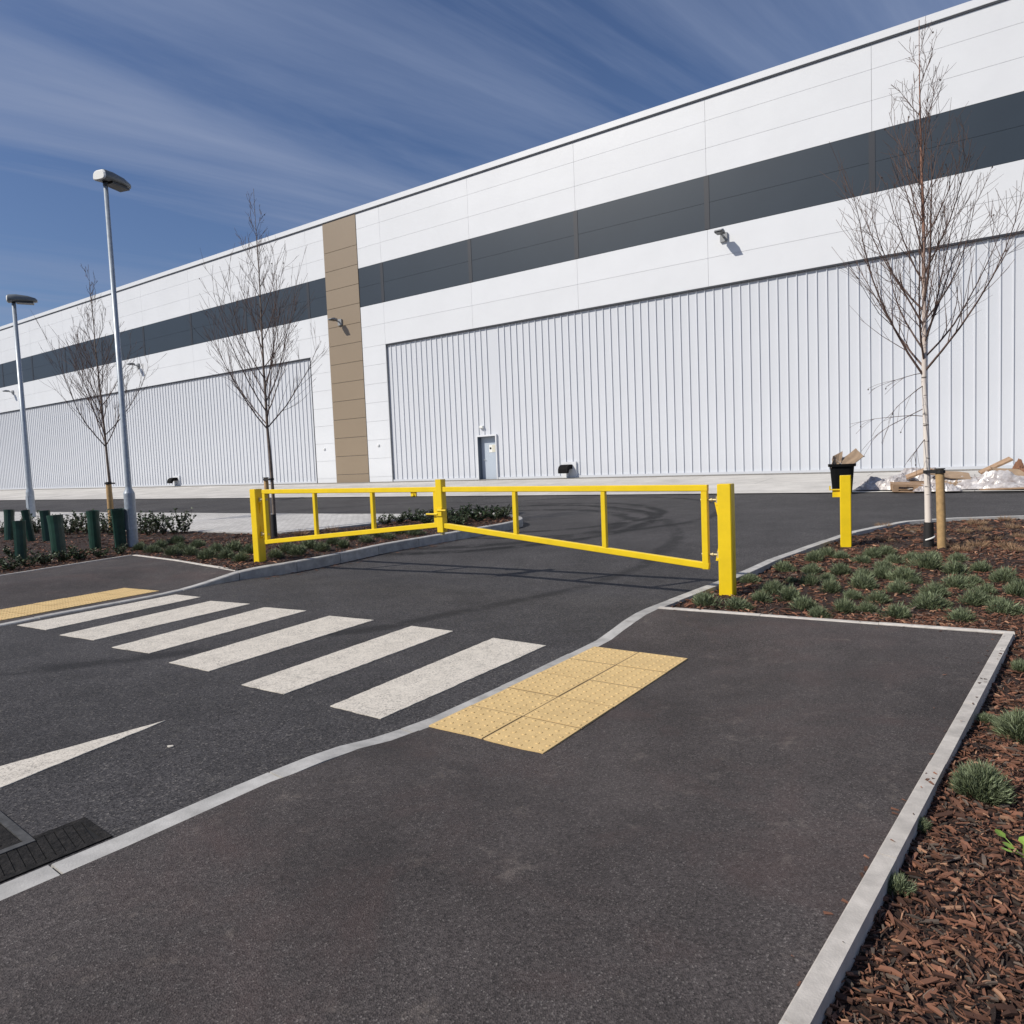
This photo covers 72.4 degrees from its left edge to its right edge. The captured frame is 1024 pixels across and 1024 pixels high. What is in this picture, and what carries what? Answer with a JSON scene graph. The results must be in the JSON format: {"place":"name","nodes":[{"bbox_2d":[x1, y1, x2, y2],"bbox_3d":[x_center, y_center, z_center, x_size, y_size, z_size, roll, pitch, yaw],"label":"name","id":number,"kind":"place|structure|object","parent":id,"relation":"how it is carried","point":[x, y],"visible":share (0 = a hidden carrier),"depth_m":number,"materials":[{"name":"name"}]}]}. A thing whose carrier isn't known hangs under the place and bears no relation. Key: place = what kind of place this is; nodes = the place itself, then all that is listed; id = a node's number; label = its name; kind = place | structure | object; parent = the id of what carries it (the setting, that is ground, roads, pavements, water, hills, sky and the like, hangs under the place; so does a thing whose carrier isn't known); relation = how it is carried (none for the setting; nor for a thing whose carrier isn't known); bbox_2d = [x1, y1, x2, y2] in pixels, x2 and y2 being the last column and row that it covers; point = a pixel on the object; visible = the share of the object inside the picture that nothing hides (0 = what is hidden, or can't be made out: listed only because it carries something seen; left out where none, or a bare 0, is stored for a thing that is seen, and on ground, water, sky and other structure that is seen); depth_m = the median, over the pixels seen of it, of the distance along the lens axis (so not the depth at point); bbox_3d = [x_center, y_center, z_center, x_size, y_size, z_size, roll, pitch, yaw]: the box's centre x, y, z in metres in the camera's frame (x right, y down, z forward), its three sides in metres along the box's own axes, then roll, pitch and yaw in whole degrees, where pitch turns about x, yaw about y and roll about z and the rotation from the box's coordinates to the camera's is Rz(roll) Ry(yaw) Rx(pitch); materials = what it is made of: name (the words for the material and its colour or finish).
{"place":"outdoors","nodes":[
{"label":"outdoors","id":0,"kind":"place"},
{"bbox_2d":[0,556,233,622],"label":"footpath","id":1,"kind":"structure","parent":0,"point":[68,581],"depth_m":10.25,"materials":[{"name":"grey asphalt"}]},
{"bbox_2d":[0,588,156,620],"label":"tactile paving","id":2,"kind":"structure","parent":1,"relation":"on","point":[43,607],"depth_m":8.82,"materials":[{"name":"yellow"}]},
{"bbox_2d":[0,512,424,531],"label":"block paving","id":3,"kind":"structure","parent":0,"point":[238,522],"depth_m":18.54,"materials":[{"name":"grey concrete"}]},
{"bbox_2d":[6,294,37,516],"bbox_3d":[-17.986,-3.880,26.189,0.940,8.334,0.460,-4,4,-28],"label":"street lamp","id":4,"kind":"object","parent":3,"relation":"on","point":[13,299],"visible":0.95,"depth_m":26.00,"materials":[{"name":"grey metal"}]},
{"bbox_2d":[0,513,512,574],"bbox_3d":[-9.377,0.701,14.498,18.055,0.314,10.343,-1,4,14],"label":"bark mulch","id":5,"kind":"object","parent":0,"point":[489,521],"visible":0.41,"depth_m":14.03,"materials":[{"name":"brown wood"}]},
{"bbox_2d":[3,509,14,539],"bbox_3d":[-12.993,0.332,18.085,0.246,0.792,0.246,0,0,-35],"label":"tree shelter","id":6,"kind":"object","parent":5,"relation":"on","point":[9,516],"visible":0.85,"depth_m":18.00,"materials":[{"name":"green plastic"}]},
{"bbox_2d":[0,554,28,569],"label":"shrub","id":7,"kind":"object","parent":5,"relation":"on","point":[15,564],"visible":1,"depth_m":11.49,"materials":[{"name":"green plant"}]},
{"bbox_2d":[12,520,26,559],"bbox_3d":[-9.068,0.529,12.914,0.204,0.742,0.203,-3,4,-17],"label":"tree shelter","id":8,"kind":"object","parent":5,"relation":"on","point":[19,535],"visible":0.87,"depth_m":12.83,"materials":[{"name":"green plastic"}]},
{"bbox_2d":[21,509,34,540],"bbox_3d":[-12.140,0.340,17.564,0.215,0.793,0.215,0,10,40],"label":"tree shelter","id":9,"kind":"object","parent":5,"relation":"on","point":[26,516],"visible":0.94,"depth_m":17.50,"materials":[{"name":"green plastic"}]},
{"bbox_2d":[39,510,49,540],"bbox_3d":[-11.561,0.341,17.355,0.232,0.769,0.241,-4,4,-26],"label":"tree shelter","id":10,"kind":"object","parent":5,"relation":"on","point":[44,525],"visible":0.72,"depth_m":17.26,"materials":[{"name":"green plastic"}]},
{"bbox_2d":[29,550,59,563],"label":"shrub","id":11,"kind":"object","parent":5,"relation":"on","point":[48,558],"visible":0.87,"depth_m":12.29,"materials":[{"name":"green plant"}]},
{"bbox_2d":[46,514,66,555],"bbox_3d":[-8.740,0.455,13.433,0.272,0.812,0.244,-1,4,25],"label":"tree shelter","id":12,"kind":"object","parent":5,"relation":"on","point":[56,532],"visible":0.81,"depth_m":13.34,"materials":[{"name":"green plastic"}]},
{"bbox_2d":[66,543,90,559],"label":"shrub","id":13,"kind":"object","parent":5,"relation":"on","point":[78,555],"visible":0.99,"depth_m":12.59,"materials":[{"name":"green plant"}]},
{"bbox_2d":[86,510,100,548],"bbox_3d":[-8.844,0.377,14.807,0.242,0.813,0.242,-2,7,-11],"label":"tree shelter","id":14,"kind":"object","parent":5,"relation":"on","point":[93,525],"visible":0.9,"depth_m":14.74,"materials":[{"name":"green plastic"}]},
{"bbox_2d":[31,265,165,507],"bbox_3d":[-11.200,-3.070,19.083,2.749,7.324,2.309,-2,4,0],"label":"birch tree","id":15,"kind":"object","parent":5,"relation":"on","point":[101,409],"visible":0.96,"depth_m":19.04,"materials":[{"name":"brown plant"}]},
{"bbox_2d":[104,482,114,530],"bbox_3d":[-10.923,-0.112,19.148,0.182,1.430,0.522,-3,4,-10],"label":"tree stake","id":16,"kind":"object","parent":5,"relation":"on","point":[109,495],"visible":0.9,"depth_m":18.91,"materials":[{"name":"brown wood"}]},
{"bbox_2d":[93,169,138,546],"bbox_3d":[-8.093,-3.089,14.733,0.359,7.810,0.733,-1,4,18],"label":"street lamp","id":17,"kind":"object","parent":5,"relation":"on","point":[111,180],"visible":0.95,"depth_m":14.52,"materials":[{"name":"grey metal"}]},
{"bbox_2d":[110,508,126,547],"bbox_3d":[-8.179,0.345,14.569,0.278,0.818,0.278,3,9,30],"label":"tree shelter","id":18,"kind":"object","parent":5,"relation":"on","point":[118,522],"visible":0.89,"depth_m":14.48,"materials":[{"name":"green plastic"}]},
{"bbox_2d":[138,515,156,535],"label":"young shrub","id":19,"kind":"object","parent":5,"relation":"on","point":[150,531],"visible":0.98,"depth_m":16.92,"materials":[{"name":"green plant"}]},
{"bbox_2d":[150,512,170,533],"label":"young shrub","id":20,"kind":"object","parent":5,"relation":"on","point":[163,530],"visible":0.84,"depth_m":17.03,"materials":[{"name":"green plant"}]},
{"bbox_2d":[160,512,187,533],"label":"young shrub","id":21,"kind":"object","parent":5,"relation":"on","point":[170,527],"visible":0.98,"depth_m":16.85,"materials":[{"name":"green plant"}]},
{"bbox_2d":[169,507,196,533],"bbox_3d":[-7.930,0.201,16.917,0.461,0.640,0.499,-2,4,-2],"label":"young shrub","id":22,"kind":"object","parent":5,"relation":"on","point":[183,526],"visible":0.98,"depth_m":16.85,"materials":[{"name":"green plant"}]},
{"bbox_2d":[196,547,218,559],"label":"lavender clump","id":23,"kind":"object","parent":5,"relation":"on","point":[205,553],"visible":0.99,"depth_m":11.95,"materials":[{"name":"green plant"}]},
{"bbox_2d":[249,489,265,561],"bbox_3d":[-4.110,0.292,11.374,0.190,1.334,0.145,0,4,33],"label":"gate post","id":24,"kind":"object","parent":5,"relation":"on","point":[257,522],"visible":0.9,"depth_m":11.32,"materials":[{"name":"yellow metal"}]},
{"bbox_2d":[259,487,436,543],"bbox_3d":[-2.526,0.079,10.339,3.694,0.880,0.068,0,4,33],"label":"gate leaf","id":25,"kind":"object","parent":24,"relation":"attached to","point":[371,491],"visible":0.95,"depth_m":10.26,"materials":[{"name":"yellow paint"}]},
{"bbox_2d":[187,189,328,537],"bbox_3d":[-5.385,-3.008,14.705,2.969,7.352,2.481,-1,4,14],"label":"birch tree","id":26,"kind":"object","parent":5,"relation":"on","point":[273,514],"visible":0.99,"depth_m":14.62,"materials":[{"name":"brown plant"}]},
{"bbox_2d":[287,544,308,556],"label":"lavender clump","id":27,"kind":"object","parent":5,"relation":"on","point":[298,549],"visible":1,"depth_m":11.83,"materials":[{"name":"green plant"}]},
{"bbox_2d":[0,0,971,326],"label":"sky","id":28,"kind":"structure","parent":0,"point":[321,109],"materials":[{"name":"blue"}]},
{"bbox_2d":[0,609,1002,1023],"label":"footpath","id":29,"kind":"structure","parent":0,"point":[700,831],"depth_m":2.44,"materials":[{"name":"grey asphalt"}]},
{"bbox_2d":[429,646,687,753],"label":"tactile paving","id":30,"kind":"structure","parent":29,"relation":"on","point":[546,710],"depth_m":4.42,"materials":[{"name":"yellow"}]},
{"bbox_2d":[658,606,1014,1023],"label":"path edging","id":31,"kind":"object","parent":29,"relation":"on","point":[819,987],"visible":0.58,"depth_m":2.35,"materials":[{"name":"concrete"}]},
{"bbox_2d":[672,607,1001,985],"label":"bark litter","id":32,"kind":"object","parent":29,"relation":"on","point":[862,876],"visible":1,"depth_m":2.67,"materials":[{"name":"brown wood"}]},
{"bbox_2d":[0,491,1023,884],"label":"road","id":33,"kind":"structure","parent":0,"point":[120,719],"depth_m":6.43,"materials":[{"name":"grey asphalt"}]},
{"bbox_2d":[0,811,35,854],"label":"chamber cover","id":34,"kind":"object","parent":33,"relation":"on","point":[9,841],"visible":1,"depth_m":3.00,"materials":[{"name":"metal"}]},
{"bbox_2d":[0,817,111,882],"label":"drain grate","id":35,"kind":"object","parent":33,"relation":"on","point":[51,845],"visible":1,"depth_m":2.90,"materials":[{"name":"black metal"}]},
{"bbox_2d":[0,555,237,575],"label":"path edging","id":36,"kind":"object","parent":33,"relation":"on","point":[213,566],"visible":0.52,"depth_m":11.47,"materials":[{"name":"concrete"}]},
{"bbox_2d":[0,515,425,533],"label":"path edging","id":37,"kind":"object","parent":33,"relation":"on","point":[367,524],"visible":0.15,"depth_m":16.23,"materials":[{"name":"concrete"}]},
{"bbox_2d":[0,512,522,625],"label":"kerb","id":38,"kind":"structure","parent":33,"relation":"on","point":[311,563],"depth_m":11.42,"materials":[{"name":"concrete"}]},
{"bbox_2d":[0,515,1023,900],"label":"kerb","id":39,"kind":"structure","parent":33,"relation":"on","point":[82,857],"depth_m":3.41,"materials":[{"name":"concrete"}]},
{"bbox_2d":[0,470,1023,499],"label":"concrete apron","id":40,"kind":"object","parent":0,"point":[800,483],"visible":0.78,"depth_m":28.75,"materials":[{"name":"grey concrete"}]},
{"bbox_2d":[14,468,1011,489],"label":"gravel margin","id":41,"kind":"object","parent":40,"relation":"on","point":[531,478],"visible":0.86,"depth_m":32.28,"materials":[{"name":"grey gravel"}]},
{"bbox_2d":[828,463,855,492],"bbox_3d":[8.543,-0.872,18.110,0.668,0.751,0.668,-1,4,25],"label":"waste bin","id":42,"kind":"object","parent":40,"relation":"on","point":[837,471],"visible":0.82,"depth_m":17.88,"materials":[{"name":"black plastic"}]},
{"bbox_2d":[841,448,863,463],"bbox_3d":[8.730,-1.378,18.042,0.573,0.526,0.253,-3,4,-6],"label":"cardboard piece","id":43,"kind":"object","parent":42,"relation":"in","point":[855,455],"visible":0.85,"depth_m":18.04,"materials":[{"name":"brown cardboard"}]},
{"bbox_2d":[854,473,918,489],"bbox_3d":[9.952,-0.815,18.372,1.687,0.414,1.179,0,4,33],"label":"plastic wrapping","id":44,"kind":"object","parent":40,"relation":"on","point":[873,483],"visible":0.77,"depth_m":18.15,"materials":[{"name":"white plastic"}]},
{"bbox_2d":[890,481,923,492],"bbox_3d":[10.159,-0.648,17.711,1.035,0.196,0.850,2,10,20],"label":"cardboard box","id":45,"kind":"object","parent":40,"relation":"on","point":[895,486],"visible":0.59,"depth_m":17.48,"materials":[{"name":"brown cardboard"}]},
{"bbox_2d":[913,482,961,491],"bbox_3d":[10.428,-0.645,17.170,1.045,0.256,0.545,0,4,33],"label":"plastic wrapping","id":46,"kind":"object","parent":40,"relation":"on","point":[950,487],"visible":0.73,"depth_m":16.99,"materials":[{"name":"white plastic"}]},
{"bbox_2d":[945,479,961,485],"bbox_3d":[11.046,-0.770,17.414,0.949,0.387,0.647,0,4,33],"label":"cardboard heap","id":47,"kind":"object","parent":40,"relation":"on","point":[954,483],"visible":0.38,"depth_m":17.27,"materials":[{"name":"brown cardboard"}]},
{"bbox_2d":[930,469,971,479],"bbox_3d":[10.897,-0.961,17.469,0.986,0.344,0.328,0,4,34],"label":"cardboard sheet","id":48,"kind":"object","parent":47,"relation":"on","point":[953,474],"visible":0.64,"depth_m":17.37,"materials":[{"name":"brown cardboard"}]},
{"bbox_2d":[931,470,1023,488],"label":"plastic wrapping","id":49,"kind":"object","parent":40,"relation":"on","point":[998,479],"visible":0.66,"depth_m":16.85,"materials":[{"name":"white plastic"}]},
{"bbox_3d":[11.652,-0.742,17.893,0.800,0.174,1.100,-5,4,-32],"label":"wooden pallet","id":50,"kind":"object","parent":40,"relation":"on","visible":0},
{"bbox_2d":[978,457,1012,474],"bbox_3d":[12.232,-1.174,17.706,0.692,0.430,0.330,-1,4,22],"label":"wooden board","id":51,"kind":"object","parent":50,"relation":"on","point":[999,463],"visible":0.95,"depth_m":17.65,"materials":[{"name":"brown wood"}]},
{"bbox_2d":[671,518,1023,1023],"bbox_3d":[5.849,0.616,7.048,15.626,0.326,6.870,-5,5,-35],"label":"bark mulch","id":52,"kind":"object","parent":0,"point":[898,943],"visible":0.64,"depth_m":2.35,"materials":[{"name":"brown wood"}]},
{"bbox_2d":[691,591,722,608],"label":"lavender clump","id":53,"kind":"object","parent":52,"relation":"on","point":[698,599],"visible":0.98,"depth_m":6.75,"materials":[{"name":"green plant"}]},
{"bbox_2d":[714,483,735,595],"bbox_3d":[2.225,0.362,7.320,0.190,1.315,0.145,0,4,33],"label":"gate post","id":54,"kind":"object","parent":52,"relation":"on","point":[725,510],"visible":0.91,"depth_m":7.25,"materials":[{"name":"yellow metal"}]},
{"bbox_2d":[426,479,717,569],"bbox_3d":[0.526,0.088,8.368,3.903,1.043,0.127,0,4,33],"label":"gate leaf","id":55,"kind":"object","parent":54,"relation":"attached to","point":[443,525],"visible":0.88,"depth_m":8.11,"materials":[{"name":"yellow paint"}]},
{"bbox_2d":[722,595,755,610],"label":"lavender clump","id":56,"kind":"object","parent":52,"relation":"on","point":[739,604],"visible":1,"depth_m":6.60,"materials":[{"name":"green plant"}]},
{"bbox_2d":[749,588,772,602],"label":"lavender clump","id":57,"kind":"object","parent":52,"relation":"on","point":[760,596],"visible":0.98,"depth_m":6.92,"materials":[{"name":"green plant"}]},
{"bbox_2d":[758,578,784,594],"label":"lavender clump","id":58,"kind":"object","parent":52,"relation":"on","point":[770,587],"visible":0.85,"depth_m":7.31,"materials":[{"name":"green plant"}]},
{"bbox_2d":[772,560,796,571],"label":"lavender clump","id":59,"kind":"object","parent":52,"relation":"on","point":[786,565],"visible":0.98,"depth_m":8.55,"materials":[{"name":"green plant"}]},
{"bbox_2d":[776,583,801,601],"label":"lavender clump","id":60,"kind":"object","parent":52,"relation":"on","point":[789,594],"visible":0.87,"depth_m":6.92,"materials":[{"name":"green plant"}]},
{"bbox_2d":[785,595,819,610],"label":"lavender clump","id":61,"kind":"object","parent":52,"relation":"on","point":[804,602],"visible":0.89,"depth_m":6.52,"materials":[{"name":"green plant"}]},
{"bbox_2d":[797,570,821,585],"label":"lavender clump","id":62,"kind":"object","parent":52,"relation":"on","point":[810,578],"visible":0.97,"depth_m":7.58,"materials":[{"name":"green plant"}]},
{"bbox_2d":[800,562,823,574],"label":"lavender clump","id":63,"kind":"object","parent":52,"relation":"on","point":[813,568],"visible":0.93,"depth_m":8.30,"materials":[{"name":"green plant"}]},
{"bbox_2d":[803,549,823,561],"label":"lavender clump","id":64,"kind":"object","parent":52,"relation":"on","point":[813,555],"visible":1,"depth_m":8.87,"materials":[{"name":"green plant"}]},
{"bbox_2d":[807,604,832,617],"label":"lavender clump","id":65,"kind":"object","parent":52,"relation":"on","point":[817,610],"visible":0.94,"depth_m":6.24,"materials":[{"name":"green plant"}]},
{"bbox_2d":[817,576,842,592],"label":"lavender clump","id":66,"kind":"object","parent":52,"relation":"on","point":[829,586],"visible":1,"depth_m":7.15,"materials":[{"name":"green plant"}]},
{"bbox_2d":[829,475,851,546],"bbox_3d":[4.671,0.059,9.952,0.282,1.157,0.145,-1,4,25],"label":"gate post","id":67,"kind":"object","parent":52,"relation":"on","point":[843,492],"visible":0.9,"depth_m":9.86,"materials":[{"name":"yellow metal"}]},
{"bbox_2d":[829,560,853,574],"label":"lavender clump","id":68,"kind":"object","parent":52,"relation":"on","point":[840,568],"visible":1,"depth_m":8.15,"materials":[{"name":"green plant"}]},
{"bbox_2d":[831,596,856,613],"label":"lavender clump","id":69,"kind":"object","parent":52,"relation":"on","point":[846,606],"visible":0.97,"depth_m":6.35,"materials":[{"name":"green plant"}]},
{"bbox_2d":[842,588,863,599],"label":"lavender clump","id":70,"kind":"object","parent":52,"relation":"on","point":[854,594],"visible":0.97,"depth_m":6.85,"materials":[{"name":"green plant"}]},
{"bbox_2d":[847,571,880,589],"bbox_3d":[3.645,0.702,7.271,0.332,0.207,0.334,-1,4,18],"label":"lavender clump","id":71,"kind":"object","parent":52,"relation":"on","point":[863,581],"visible":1,"depth_m":7.23,"materials":[{"name":"green plant"}]},
{"bbox_2d":[855,599,880,613],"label":"lavender clump","id":72,"kind":"object","parent":52,"relation":"on","point":[866,606],"visible":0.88,"depth_m":6.25,"materials":[{"name":"green plant"}]},
{"bbox_2d":[861,546,881,558],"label":"lavender clump","id":73,"kind":"object","parent":52,"relation":"on","point":[870,552],"visible":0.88,"depth_m":9.00,"materials":[{"name":"green plant"}]},
{"bbox_2d":[864,589,892,603],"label":"lavender clump","id":74,"kind":"object","parent":52,"relation":"on","point":[879,596],"visible":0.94,"depth_m":6.63,"materials":[{"name":"green plant"}]},
{"bbox_2d":[878,600,911,618],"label":"lavender clump","id":75,"kind":"object","parent":52,"relation":"on","point":[894,611],"visible":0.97,"depth_m":5.98,"materials":[{"name":"green plant"}]},
{"bbox_2d":[882,578,912,594],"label":"lavender clump","id":76,"kind":"object","parent":52,"relation":"on","point":[896,586],"visible":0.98,"depth_m":6.93,"materials":[{"name":"green plant"}]},
{"bbox_2d":[887,870,917,896],"bbox_3d":[1.262,1.204,2.277,0.143,0.070,0.111,-4,4,-25],"label":"shrub","id":77,"kind":"object","parent":52,"relation":"on","point":[896,882],"visible":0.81,"depth_m":2.26,"materials":[{"name":"green plant"}]},
{"bbox_2d":[884,565,922,583],"bbox_3d":[4.254,0.660,7.635,0.335,0.212,0.403,-5,4,-32],"label":"lavender clump","id":78,"kind":"object","parent":52,"relation":"on","point":[900,572],"visible":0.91,"depth_m":7.58,"materials":[{"name":"green plant"}]},
{"bbox_2d":[822,16,1023,547],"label":"birch tree","id":79,"kind":"object","parent":52,"relation":"on","point":[928,527],"visible":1,"depth_m":9.22,"materials":[{"name":"brown plant"}]},
{"bbox_2d":[905,551,942,570],"bbox_3d":[4.820,0.545,8.150,0.346,0.237,0.445,-5,4,-33],"label":"lavender clump","id":80,"kind":"object","parent":52,"relation":"on","point":[928,561],"visible":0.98,"depth_m":8.08,"materials":[{"name":"green plant"}]},
{"bbox_2d":[907,590,953,610],"bbox_3d":[3.770,0.784,6.318,0.386,0.184,0.374,-1,4,26],"label":"lavender clump","id":81,"kind":"object","parent":52,"relation":"on","point":[924,600],"visible":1,"depth_m":6.28,"materials":[{"name":"green plant"}]},
{"bbox_2d":[917,580,950,597],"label":"lavender clump","id":82,"kind":"object","parent":52,"relation":"on","point":[934,588],"visible":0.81,"depth_m":6.75,"materials":[{"name":"green plant"}]},
{"bbox_2d":[923,468,946,548],"bbox_3d":[5.675,-0.001,9.389,0.158,1.171,0.356,-2,4,0],"label":"tree stake","id":83,"kind":"object","parent":52,"relation":"on","point":[940,507],"visible":0.91,"depth_m":9.24,"materials":[{"name":"brown wood"}]},
{"bbox_2d":[940,558,973,574],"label":"lavender clump","id":84,"kind":"object","parent":52,"relation":"on","point":[954,567],"visible":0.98,"depth_m":7.79,"materials":[{"name":"green plant"}]},
{"bbox_2d":[940,572,975,588],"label":"lavender clump","id":85,"kind":"object","parent":52,"relation":"on","point":[960,583],"visible":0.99,"depth_m":7.09,"materials":[{"name":"green plant"}]},
{"bbox_2d":[943,607,976,622],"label":"lavender clump","id":86,"kind":"object","parent":52,"relation":"on","point":[960,613],"visible":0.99,"depth_m":5.79,"materials":[{"name":"green plant"}]},
{"bbox_2d":[957,586,993,606],"bbox_3d":[4.247,0.763,6.404,0.329,0.187,0.327,-1,4,20],"label":"lavender clump","id":87,"kind":"object","parent":52,"relation":"on","point":[976,597],"visible":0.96,"depth_m":6.37,"materials":[{"name":"green plant"}]},
{"bbox_2d":[968,560,991,571],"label":"lavender clump","id":88,"kind":"object","parent":52,"relation":"on","point":[982,566],"visible":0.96,"depth_m":7.82,"materials":[{"name":"green plant"}]},
{"bbox_2d":[948,756,1019,805],"bbox_3d":[1.922,1.083,2.862,0.258,0.159,0.244,0,4,33],"label":"lavender clump","id":89,"kind":"object","parent":52,"relation":"on","point":[985,783],"visible":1,"depth_m":2.83,"materials":[{"name":"green plant"}]},
{"bbox_2d":[975,711,995,726],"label":"shrub","id":90,"kind":"object","parent":52,"relation":"on","point":[984,717],"visible":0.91,"depth_m":3.65,"materials":[{"name":"green plant"}]},
{"bbox_2d":[988,564,1018,583],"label":"lavender clump","id":91,"kind":"object","parent":52,"relation":"on","point":[1001,574],"visible":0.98,"depth_m":7.32,"materials":[{"name":"green plant"}]},
{"bbox_2d":[984,597,1023,616],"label":"lavender clump","id":92,"kind":"object","parent":52,"relation":"on","point":[1007,607],"visible":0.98,"depth_m":5.99,"materials":[{"name":"green plant"}]},
{"bbox_2d":[988,707,1023,744],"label":"lavender clump","id":93,"kind":"object","parent":52,"relation":"on","point":[1010,724],"visible":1,"depth_m":3.42,"materials":[{"name":"green plant"}]},
{"bbox_2d":[995,829,1023,857],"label":"weed","id":94,"kind":"object","parent":52,"relation":"on","point":[1002,834],"visible":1,"depth_m":2.51,"materials":[{"name":"green plant"}]},
{"bbox_2d":[1004,577,1023,596],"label":"lavender clump","id":95,"kind":"object","parent":52,"relation":"on","point":[1017,587],"visible":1,"depth_m":6.65,"materials":[{"name":"green plant"}]},
{"bbox_3d":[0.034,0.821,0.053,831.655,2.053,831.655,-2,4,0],"label":"ground","id":96,"kind":"structure","parent":0,"visible":0},
{"bbox_2d":[0,0,1023,489],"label":"warehouse","id":97,"kind":"structure","parent":96,"relation":"on","point":[598,302],"depth_m":30.03,"materials":[{"name":"white metal"}]},
{"bbox_2d":[476,434,498,480],"bbox_3d":[-1.145,-2.689,34.810,1.200,2.290,0.350,0,4,33],"label":"door","id":98,"kind":"structure","parent":97,"relation":"in","point":[487,445],"depth_m":34.96,"materials":[{"name":"grey metal"}]},
{"bbox_2d":[558,462,576,477],"bbox_3d":[2.512,-1.880,32.003,0.720,0.820,0.620,0,4,33],"label":"wall vent","id":99,"kind":"object","parent":97,"relation":"attached to","point":[567,469],"depth_m":32.02,"materials":[{"name":"plastic"}]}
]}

